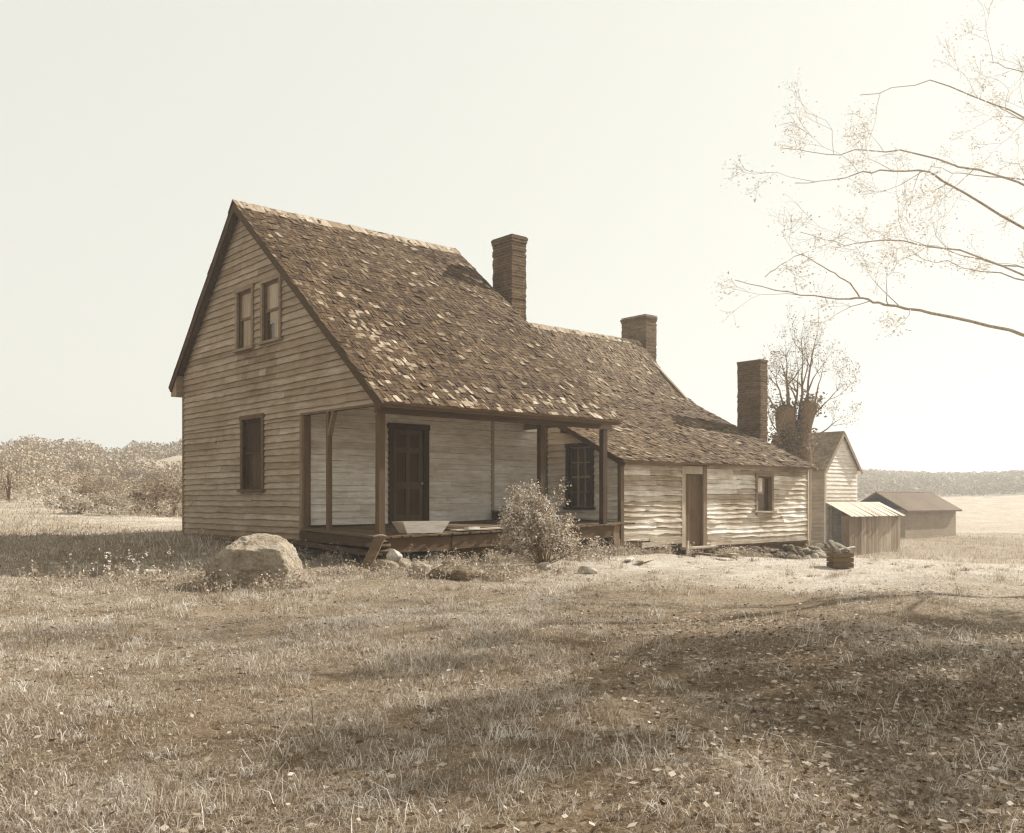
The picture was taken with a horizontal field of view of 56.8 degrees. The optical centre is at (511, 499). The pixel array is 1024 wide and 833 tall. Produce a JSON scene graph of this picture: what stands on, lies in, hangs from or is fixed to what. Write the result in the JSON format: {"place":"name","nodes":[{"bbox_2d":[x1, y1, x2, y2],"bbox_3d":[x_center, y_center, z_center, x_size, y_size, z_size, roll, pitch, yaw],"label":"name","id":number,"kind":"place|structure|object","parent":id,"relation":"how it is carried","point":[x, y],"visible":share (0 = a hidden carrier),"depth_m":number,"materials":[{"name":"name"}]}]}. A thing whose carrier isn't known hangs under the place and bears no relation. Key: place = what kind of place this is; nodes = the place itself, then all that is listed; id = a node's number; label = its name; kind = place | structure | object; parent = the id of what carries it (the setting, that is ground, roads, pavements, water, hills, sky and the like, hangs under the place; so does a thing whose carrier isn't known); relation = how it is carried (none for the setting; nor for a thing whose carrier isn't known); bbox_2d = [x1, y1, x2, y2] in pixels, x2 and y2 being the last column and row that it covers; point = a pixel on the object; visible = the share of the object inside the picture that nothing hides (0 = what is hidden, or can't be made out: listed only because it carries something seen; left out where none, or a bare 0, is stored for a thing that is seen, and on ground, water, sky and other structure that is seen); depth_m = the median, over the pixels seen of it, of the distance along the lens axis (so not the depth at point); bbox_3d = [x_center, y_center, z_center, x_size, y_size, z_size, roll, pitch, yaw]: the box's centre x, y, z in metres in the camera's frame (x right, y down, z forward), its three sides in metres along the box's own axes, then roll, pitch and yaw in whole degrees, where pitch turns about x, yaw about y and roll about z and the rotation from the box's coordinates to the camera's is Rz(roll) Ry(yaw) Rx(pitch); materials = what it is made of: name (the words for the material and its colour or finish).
{"place":"outdoors","nodes":[
{"label":"outdoors","id":0,"kind":"place"},
{"bbox_2d":[0,452,1023,832],"bbox_3d":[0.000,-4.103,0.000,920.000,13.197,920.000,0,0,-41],"label":"ground","id":1,"kind":"structure","parent":0,"point":[996,512],"depth_m":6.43,"materials":[{"name":"beige plant"}]},
{"bbox_2d":[0,457,9,474],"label":"shrub","id":2,"kind":"object","parent":1,"relation":"on","point":[2,464],"visible":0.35,"depth_m":82.03,"materials":[{"name":"beige plant"}]},
{"bbox_2d":[0,483,16,498],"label":"shrub","id":3,"kind":"object","parent":1,"relation":"on","point":[5,494],"visible":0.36,"depth_m":45.96,"materials":[{"name":"beige plant"}]},
{"bbox_2d":[0,492,26,500],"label":"shrub","id":4,"kind":"object","parent":1,"relation":"on","point":[4,497],"visible":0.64,"depth_m":46.64,"materials":[{"name":"beige plant"}]},
{"bbox_2d":[0,470,45,500],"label":"shrub","id":5,"kind":"object","parent":1,"relation":"on","point":[10,485],"visible":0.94,"depth_m":44.16,"materials":[{"name":"beige plant"}]},
{"bbox_2d":[14,463,40,471],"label":"shrub","id":6,"kind":"object","parent":1,"relation":"on","point":[27,466],"visible":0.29,"depth_m":85.70,"materials":[{"name":"beige plant"}]},
{"bbox_2d":[14,485,43,497],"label":"shrub","id":7,"kind":"object","parent":1,"relation":"on","point":[29,493],"visible":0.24,"depth_m":52.98,"materials":[{"name":"beige plant"}]},
{"bbox_2d":[19,467,45,477],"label":"shrub","id":8,"kind":"object","parent":1,"relation":"on","point":[24,470],"visible":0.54,"depth_m":83.04,"materials":[{"name":"beige plant"}]},
{"bbox_2d":[35,466,48,475],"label":"shrub","id":9,"kind":"object","parent":1,"relation":"on","point":[43,469],"visible":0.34,"depth_m":85.59,"materials":[{"name":"beige plant"}]},
{"bbox_2d":[37,485,71,497],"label":"shrub","id":10,"kind":"object","parent":1,"relation":"on","point":[51,491],"visible":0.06,"depth_m":57.24,"materials":[{"name":"beige plant"}]},
{"bbox_2d":[42,477,84,500],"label":"shrub","id":11,"kind":"object","parent":1,"relation":"on","point":[49,489],"visible":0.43,"depth_m":53.51,"materials":[{"name":"beige plant"}]},
{"bbox_2d":[23,485,118,508],"bbox_3d":[-18.637,-0.138,40.058,3.708,1.200,2.053,0,0,-28],"label":"shrub","id":12,"kind":"object","parent":1,"relation":"on","point":[66,497],"visible":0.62,"depth_m":39.70,"materials":[{"name":"beige plant"}]},
{"bbox_2d":[62,457,91,475],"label":"shrub","id":13,"kind":"object","parent":1,"relation":"on","point":[79,463],"visible":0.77,"depth_m":92.26,"materials":[{"name":"beige plant"}]},
{"bbox_2d":[68,479,101,508],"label":"shrub","id":14,"kind":"object","parent":1,"relation":"on","point":[87,489],"visible":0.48,"depth_m":41.12,"materials":[{"name":"beige plant"}]},
{"bbox_2d":[40,491,136,513],"bbox_3d":[-16.388,0.112,36.776,3.466,0.924,1.919,0,0,-33],"label":"shrub","id":15,"kind":"object","parent":1,"relation":"on","point":[81,504],"visible":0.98,"depth_m":36.45,"materials":[{"name":"beige plant"}]},
{"bbox_2d":[81,479,107,498],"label":"shrub","id":16,"kind":"object","parent":1,"relation":"on","point":[91,484],"visible":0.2,"depth_m":52.86,"materials":[{"name":"beige plant"}]},
{"bbox_2d":[76,472,122,496],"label":"shrub","id":17,"kind":"object","parent":1,"relation":"on","point":[101,481],"visible":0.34,"depth_m":61.22,"materials":[{"name":"beige plant"}]},
{"bbox_2d":[85,490,131,513],"bbox_3d":[-15.966,0.097,37.819,1.400,0.990,2.249,0,0,27],"label":"shrub","id":18,"kind":"object","parent":1,"relation":"on","point":[110,502],"visible":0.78,"depth_m":37.52,"materials":[{"name":"beige plant"}]},
{"bbox_2d":[82,490,144,508],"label":"shrub","id":19,"kind":"object","parent":1,"relation":"on","point":[111,499],"visible":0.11,"depth_m":44.70,"materials":[{"name":"beige plant"}]},
{"bbox_2d":[105,483,133,500],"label":"shrub","id":20,"kind":"object","parent":1,"relation":"on","point":[119,488],"visible":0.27,"depth_m":54.26,"materials":[{"name":"beige plant"}]},
{"bbox_2d":[120,465,150,478],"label":"shrub","id":21,"kind":"object","parent":1,"relation":"on","point":[133,471],"visible":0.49,"depth_m":92.37,"materials":[{"name":"beige plant"}]},
{"bbox_2d":[136,471,153,482],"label":"shrub","id":22,"kind":"object","parent":1,"relation":"on","point":[147,475],"visible":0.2,"depth_m":85.75,"materials":[{"name":"beige plant"}]},
{"bbox_2d":[117,486,181,509],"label":"shrub","id":23,"kind":"object","parent":1,"relation":"on","point":[127,495],"visible":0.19,"depth_m":42.66,"materials":[{"name":"beige plant"}]},
{"bbox_2d":[138,568,160,574],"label":"stone","id":24,"kind":"object","parent":1,"relation":"on","point":[147,571],"visible":0.48,"depth_m":15.08,"materials":[{"name":"beige stone"}]},
{"bbox_2d":[128,473,181,516],"bbox_3d":[-14.305,-0.129,38.444,2.659,1.936,2.510,0,0,-15],"label":"shrub","id":25,"kind":"object","parent":1,"relation":"on","point":[152,488],"visible":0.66,"depth_m":38.23,"materials":[{"name":"beige plant"}]},
{"bbox_2d":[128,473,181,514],"bbox_3d":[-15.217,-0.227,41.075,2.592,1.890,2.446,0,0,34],"label":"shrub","id":26,"kind":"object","parent":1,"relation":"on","point":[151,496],"visible":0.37,"depth_m":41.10,"materials":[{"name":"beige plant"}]},
{"bbox_2d":[151,469,173,481],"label":"shrub","id":27,"kind":"object","parent":1,"relation":"on","point":[155,472],"visible":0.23,"depth_m":84.82,"materials":[{"name":"beige plant"}]},
{"bbox_2d":[154,496,181,516],"bbox_3d":[-13.589,0.319,37.874,1.381,0.950,2.494,0,0,-12],"label":"shrub","id":28,"kind":"object","parent":1,"relation":"on","point":[169,511],"visible":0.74,"depth_m":37.52,"materials":[{"name":"beige plant"}]},
{"bbox_2d":[205,533,302,588],"bbox_3d":[-3.700,1.027,13.631,1.328,1.075,1.022,0,0,0],"label":"boulder","id":29,"kind":"object","parent":1,"relation":"on","point":[250,558],"visible":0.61,"depth_m":13.26,"materials":[{"name":"stone"}]},
{"bbox_2d":[360,537,384,568],"bbox_3d":[-2.511,0.970,17.022,0.199,0.587,0.576,0,0,22],"label":"plank","id":30,"kind":"object","parent":1,"relation":"on","point":[374,549],"visible":0.83,"depth_m":17.03,"materials":[{"name":"brown wood"}]},
{"bbox_2d":[370,559,398,571],"bbox_3d":[-2.159,1.166,16.092,0.528,0.313,0.419,0,0,4],"label":"stone","id":31,"kind":"object","parent":1,"relation":"on","point":[378,563],"visible":0.41,"depth_m":15.95,"materials":[{"name":"beige stone"}]},
{"bbox_2d":[397,558,410,570],"bbox_3d":[-1.865,1.175,16.333,0.278,0.353,0.282,0,0,-10],"label":"stone","id":32,"kind":"object","parent":1,"relation":"on","point":[405,561],"visible":0.25,"depth_m":16.26,"materials":[{"name":"beige stone"}]},
{"bbox_2d":[386,549,402,561],"bbox_3d":[-2.040,0.988,16.432,0.288,0.266,0.214,0,0,0],"label":"stone","id":33,"kind":"object","parent":32,"relation":"on","point":[393,555],"visible":0.84,"depth_m":16.36,"materials":[{"name":"beige stone"}]},
{"bbox_2d":[0,531,835,595],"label":"weeds","id":34,"kind":"object","parent":1,"relation":"on","point":[424,574],"visible":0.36,"depth_m":14.97,"materials":[{"name":"beige plant"}]},
{"bbox_2d":[408,562,431,576],"bbox_3d":[-1.351,1.088,14.365,0.472,0.279,0.362,0,0,-8],"label":"stone","id":35,"kind":"object","parent":1,"relation":"on","point":[417,565],"visible":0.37,"depth_m":14.26,"materials":[{"name":"beige stone"}]},
{"bbox_2d":[429,567,451,579],"bbox_3d":[-1.027,1.090,13.755,0.360,0.236,0.317,0,0,-6],"label":"stone","id":36,"kind":"object","parent":1,"relation":"on","point":[443,571],"visible":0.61,"depth_m":13.63,"materials":[{"name":"beige stone"}]},
{"bbox_2d":[439,561,460,568],"bbox_3d":[-1.015,1.156,15.567,0.429,0.309,0.366,0,0,-9],"label":"stone","id":37,"kind":"object","parent":1,"relation":"on","point":[445,562],"visible":0.2,"depth_m":15.47,"materials":[{"name":"beige stone"}]},
{"bbox_2d":[446,569,475,581],"bbox_3d":[-0.740,1.099,13.680,0.420,0.209,0.360,0,0,8],"label":"stone","id":38,"kind":"object","parent":1,"relation":"on","point":[457,574],"visible":0.83,"depth_m":13.55,"materials":[{"name":"beige stone"}]},
{"bbox_2d":[474,569,487,577],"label":"stone","id":39,"kind":"object","parent":1,"relation":"on","point":[480,573],"visible":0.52,"depth_m":14.11,"materials":[{"name":"beige stone"}]},
{"bbox_2d":[168,199,817,562],"bbox_3d":[0.261,-2.488,25.937,16.004,8.976,10.092,0,0,-41],"label":"farmhouse","id":40,"kind":"object","parent":1,"relation":"on","point":[332,382],"visible":0.97,"depth_m":22.03,"materials":[{"name":"brown wood"}]},
{"bbox_2d":[232,283,254,352],"bbox_3d":[-6.125,-4.162,21.714,0.180,1.475,1.030,0,0,-41],"label":"window","id":41,"kind":"structure","parent":40,"relation":"in","point":[246,299],"depth_m":21.82,"materials":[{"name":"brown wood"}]},
{"bbox_2d":[237,413,265,491],"bbox_3d":[-5.873,-1.057,21.423,0.180,1.745,1.260,0,0,-41],"label":"window","id":42,"kind":"structure","parent":40,"relation":"in","point":[254,438],"depth_m":21.50,"materials":[{"name":"brown wood"}]},
{"bbox_2d":[257,273,282,345],"bbox_3d":[-5.262,-4.172,20.721,0.180,1.455,1.060,0,0,-41],"label":"window","id":43,"kind":"structure","parent":40,"relation":"in","point":[273,294],"depth_m":20.83,"materials":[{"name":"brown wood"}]},
{"bbox_2d":[387,423,429,523],"bbox_3d":[-2.352,-0.555,21.436,1.140,2.330,0.180,0,0,-41],"label":"door","id":44,"kind":"structure","parent":40,"relation":"in","point":[408,453],"depth_m":21.46,"materials":[{"name":"brown wood"}]},
{"bbox_2d":[391,521,449,533],"bbox_3d":[-1.757,0.522,18.283,1.120,0.225,0.400,0,0,-41],"label":"trough","id":45,"kind":"object","parent":40,"relation":"on","point":[407,527],"visible":1,"depth_m":18.10,"materials":[{"name":"white wood"}]},
{"bbox_2d":[445,525,503,528],"bbox_3d":[-0.760,0.561,19.528,1.409,0.047,0.205,0,0,-35],"label":"plank","id":46,"kind":"object","parent":40,"relation":"on","point":[470,526],"visible":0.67,"depth_m":19.50,"materials":[{"name":"brown wood"}]},
{"bbox_2d":[450,527,502,530],"bbox_3d":[-0.433,0.582,19.267,1.852,0.052,0.246,0,0,-39],"label":"plank","id":47,"kind":"object","parent":40,"relation":"on","point":[478,529],"visible":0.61,"depth_m":18.99,"materials":[{"name":"brown wood"}]},
{"bbox_2d":[464,527,479,529],"bbox_3d":[-0.796,0.564,18.867,0.286,0.055,0.147,0,0,-41],"label":"wood block","id":48,"kind":"object","parent":47,"relation":"on","point":[472,528],"depth_m":18.80,"materials":[{"name":"beige wood"}]},
{"bbox_2d":[492,510,511,519],"bbox_3d":[-0.217,0.370,22.882,0.444,0.231,0.324,0,0,-41],"label":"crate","id":49,"kind":"object","parent":40,"relation":"on","point":[495,513],"visible":0.32,"depth_m":22.77,"materials":[{"name":"brown wood"}]},
{"bbox_2d":[563,443,595,509],"bbox_3d":[1.677,-0.580,23.257,0.180,1.640,1.060,0,0,-41],"label":"window","id":50,"kind":"structure","parent":40,"relation":"in","point":[582,461],"depth_m":23.36,"materials":[{"name":"brown wood"}]},
{"bbox_2d":[678,466,718,549],"bbox_3d":[4.743,0.200,24.095,1.318,2.120,0.299,0,0,-41],"label":"door","id":51,"kind":"structure","parent":40,"relation":"in","point":[691,479],"depth_m":24.13,"materials":[{"name":"brown wood"}]},
{"bbox_2d":[752,473,778,515],"bbox_3d":[6.972,-0.145,26.078,1.187,1.170,0.220,0,0,-41],"label":"window","id":52,"kind":"structure","parent":40,"relation":"in","point":[764,485],"depth_m":26.18,"materials":[{"name":"brown wood"}]},
{"bbox_2d":[0,434,1023,499],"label":"woods","id":53,"kind":"object","parent":1,"relation":"on","point":[23,451],"visible":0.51,"depth_m":144.32,"materials":[{"name":"brown plant"}]},
{"bbox_2d":[0,493,1023,563],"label":"rough grass","id":54,"kind":"structure","parent":1,"relation":"on","point":[149,538],"depth_m":28.62,"materials":[{"name":"beige plant"}]},
{"bbox_2d":[0,570,1023,832],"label":"fallen leaves","id":55,"kind":"object","parent":1,"relation":"on","point":[860,768],"visible":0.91,"depth_m":5.11,"materials":[{"name":"beige plant"}]},
{"bbox_2d":[536,562,551,570],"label":"stone","id":56,"kind":"object","parent":1,"relation":"on","point":[547,564],"visible":0.59,"depth_m":16.24,"materials":[{"name":"beige stone"}]},
{"bbox_2d":[491,476,601,563],"bbox_3d":[0.580,0.372,16.998,1.936,1.611,1.740,0,0,-4],"label":"bush","id":57,"kind":"object","parent":1,"relation":"on","point":[527,520],"visible":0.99,"depth_m":16.76,"materials":[{"name":"beige plant"}]},
{"bbox_2d":[578,566,597,573],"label":"stone","id":58,"kind":"object","parent":1,"relation":"on","point":[586,569],"visible":0.78,"depth_m":15.96,"materials":[{"name":"beige stone"}]},
{"bbox_2d":[636,558,653,561],"bbox_3d":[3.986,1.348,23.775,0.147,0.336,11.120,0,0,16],"label":"plank","id":59,"kind":"object","parent":1,"relation":"on","point":[645,559],"visible":0.26,"depth_m":19.02,"materials":[{"name":"brown wood"}]},
{"bbox_2d":[686,541,688,555],"bbox_3d":[4.348,1.223,23.460,0.090,0.434,0.060,0,0,-41],"label":"stake","id":60,"kind":"object","parent":1,"relation":"on","point":[687,545],"visible":0.74,"depth_m":23.44,"materials":[{"name":"brown wood"}]},
{"bbox_2d":[692,552,730,557],"bbox_3d":[4.568,1.270,21.938,0.134,0.131,2.650,0,0,-6],"label":"plank","id":61,"kind":"object","parent":1,"relation":"on","point":[709,554],"visible":0.91,"depth_m":21.61,"materials":[{"name":"brown wood"}]},
{"bbox_2d":[727,553,740,555],"bbox_3d":[5.521,1.447,26.209,0.166,0.229,5.843,0,0,-1],"label":"plank","id":62,"kind":"object","parent":1,"relation":"on","point":[734,554],"visible":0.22,"depth_m":23.41,"materials":[{"name":"brown wood"}]},
{"bbox_2d":[785,555,795,558],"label":"rubble stone","id":63,"kind":"object","parent":1,"relation":"on","point":[790,557],"visible":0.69,"depth_m":25.70,"materials":[{"name":"beige stone"}]},
{"bbox_2d":[797,551,804,557],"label":"rubble stone","id":64,"kind":"object","parent":1,"relation":"on","point":[801,553],"visible":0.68,"depth_m":26.12,"materials":[{"name":"grey stone"}]},
{"bbox_2d":[749,272,862,547],"bbox_3d":[10.909,-2.993,34.872,4.488,10.395,3.194,0,0,-17],"label":"pollard tree","id":65,"kind":"object","parent":1,"relation":"on","point":[793,435],"visible":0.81,"depth_m":34.72,"materials":[{"name":"brown plant"}]},
{"bbox_2d":[802,548,809,554],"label":"rubble stone","id":66,"kind":"object","parent":1,"relation":"on","point":[806,551],"visible":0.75,"depth_m":26.69,"materials":[{"name":"grey stone"}]},
{"bbox_2d":[810,553,818,558],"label":"rubble stone","id":67,"kind":"object","parent":1,"relation":"on","point":[813,555],"visible":0.41,"depth_m":26.44,"materials":[{"name":"beige stone"}]},
{"bbox_2d":[771,431,862,552],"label":"smokehouse","id":68,"kind":"structure","parent":1,"relation":"on","point":[834,477],"depth_m":42.55,"materials":[{"name":"brown wood"}]},
{"bbox_2d":[826,552,853,567],"bbox_3d":[6.465,1.176,18.645,0.400,0.288,0.400,0,0,0],"label":"crate","id":69,"kind":"object","parent":1,"relation":"on","point":[839,560],"visible":1,"depth_m":18.45,"materials":[{"name":"brown wood"}]},
{"bbox_2d":[829,540,841,552],"bbox_3d":[6.390,0.940,18.645,0.284,0.313,0.106,0,0,-22],"label":"scrap board","id":70,"kind":"object","parent":69,"relation":"in","point":[834,545],"visible":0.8,"depth_m":18.62,"materials":[{"name":"brown wood"}]},
{"bbox_2d":[835,542,849,549],"bbox_3d":[6.485,0.910,18.575,0.306,0.158,0.103,0,0,-19],"label":"scrap board","id":71,"kind":"object","parent":69,"relation":"on","point":[842,546],"visible":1,"depth_m":18.55,"materials":[{"name":"brown wood"}]},
{"bbox_2d":[826,502,905,554],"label":"shed","id":72,"kind":"structure","parent":1,"relation":"on","point":[868,526],"depth_m":42.41,"materials":[{"name":"brown wood"}]},
{"bbox_2d":[710,0,1023,340],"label":"yard tree","id":73,"kind":"object","parent":1,"relation":"on","point":[1005,218],"visible":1,"depth_m":13.92,"materials":[{"name":"beige plant"}]},
{"bbox_2d":[860,492,961,538],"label":"barn","id":74,"kind":"structure","parent":1,"relation":"on","point":[929,514],"depth_m":60.59,"materials":[{"name":"brown wood"}]},
{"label":"rubble stone","id":75,"kind":"object","parent":1,"relation":"on","visible":0},
{"bbox_2d":[809,546,821,550],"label":"rubble stone","id":76,"kind":"object","parent":75,"relation":"on","point":[815,548],"visible":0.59,"depth_m":27.13,"materials":[{"name":"grey stone"}]},
{"bbox_2d":[0,0,1023,473],"label":"sky","id":77,"kind":"structure","parent":0,"point":[600,134],"materials":[{"name":"white"}]},
{"bbox_2d":[748,546,760,552],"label":"rubble stone","id":78,"kind":"object","parent":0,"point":[757,549],"visible":0.56,"depth_m":25.44,"materials":[{"name":"grey stone"}]},
{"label":"rubble stone","id":79,"kind":"object","parent":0,"visible":0},
{"bbox_2d":[818,552,827,557],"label":"rubble stone","id":80,"kind":"object","parent":79,"relation":"on","point":[822,555],"visible":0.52,"depth_m":26.68,"materials":[{"name":"grey stone"}]},
{"label":"rubble stone","id":81,"kind":"object","parent":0,"visible":0},
{"bbox_2d":[783,544,794,551],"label":"rubble stone","id":82,"kind":"object","parent":81,"relation":"on","point":[786,548],"visible":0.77,"depth_m":26.24,"materials":[{"name":"grey stone"}]},
{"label":"rubble stone","id":83,"kind":"object","parent":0,"visible":0},
{"bbox_2d":[814,543,826,549],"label":"rubble stone","id":84,"kind":"object","parent":83,"relation":"on","point":[821,545],"visible":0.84,"depth_m":27.36,"materials":[{"name":"grey stone"}]},
{"bbox_2d":[822,543,829,550],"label":"rubble stone","id":85,"kind":"object","parent":84,"relation":"on","point":[827,546],"visible":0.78,"depth_m":27.42,"materials":[{"name":"grey stone"}]}
]}

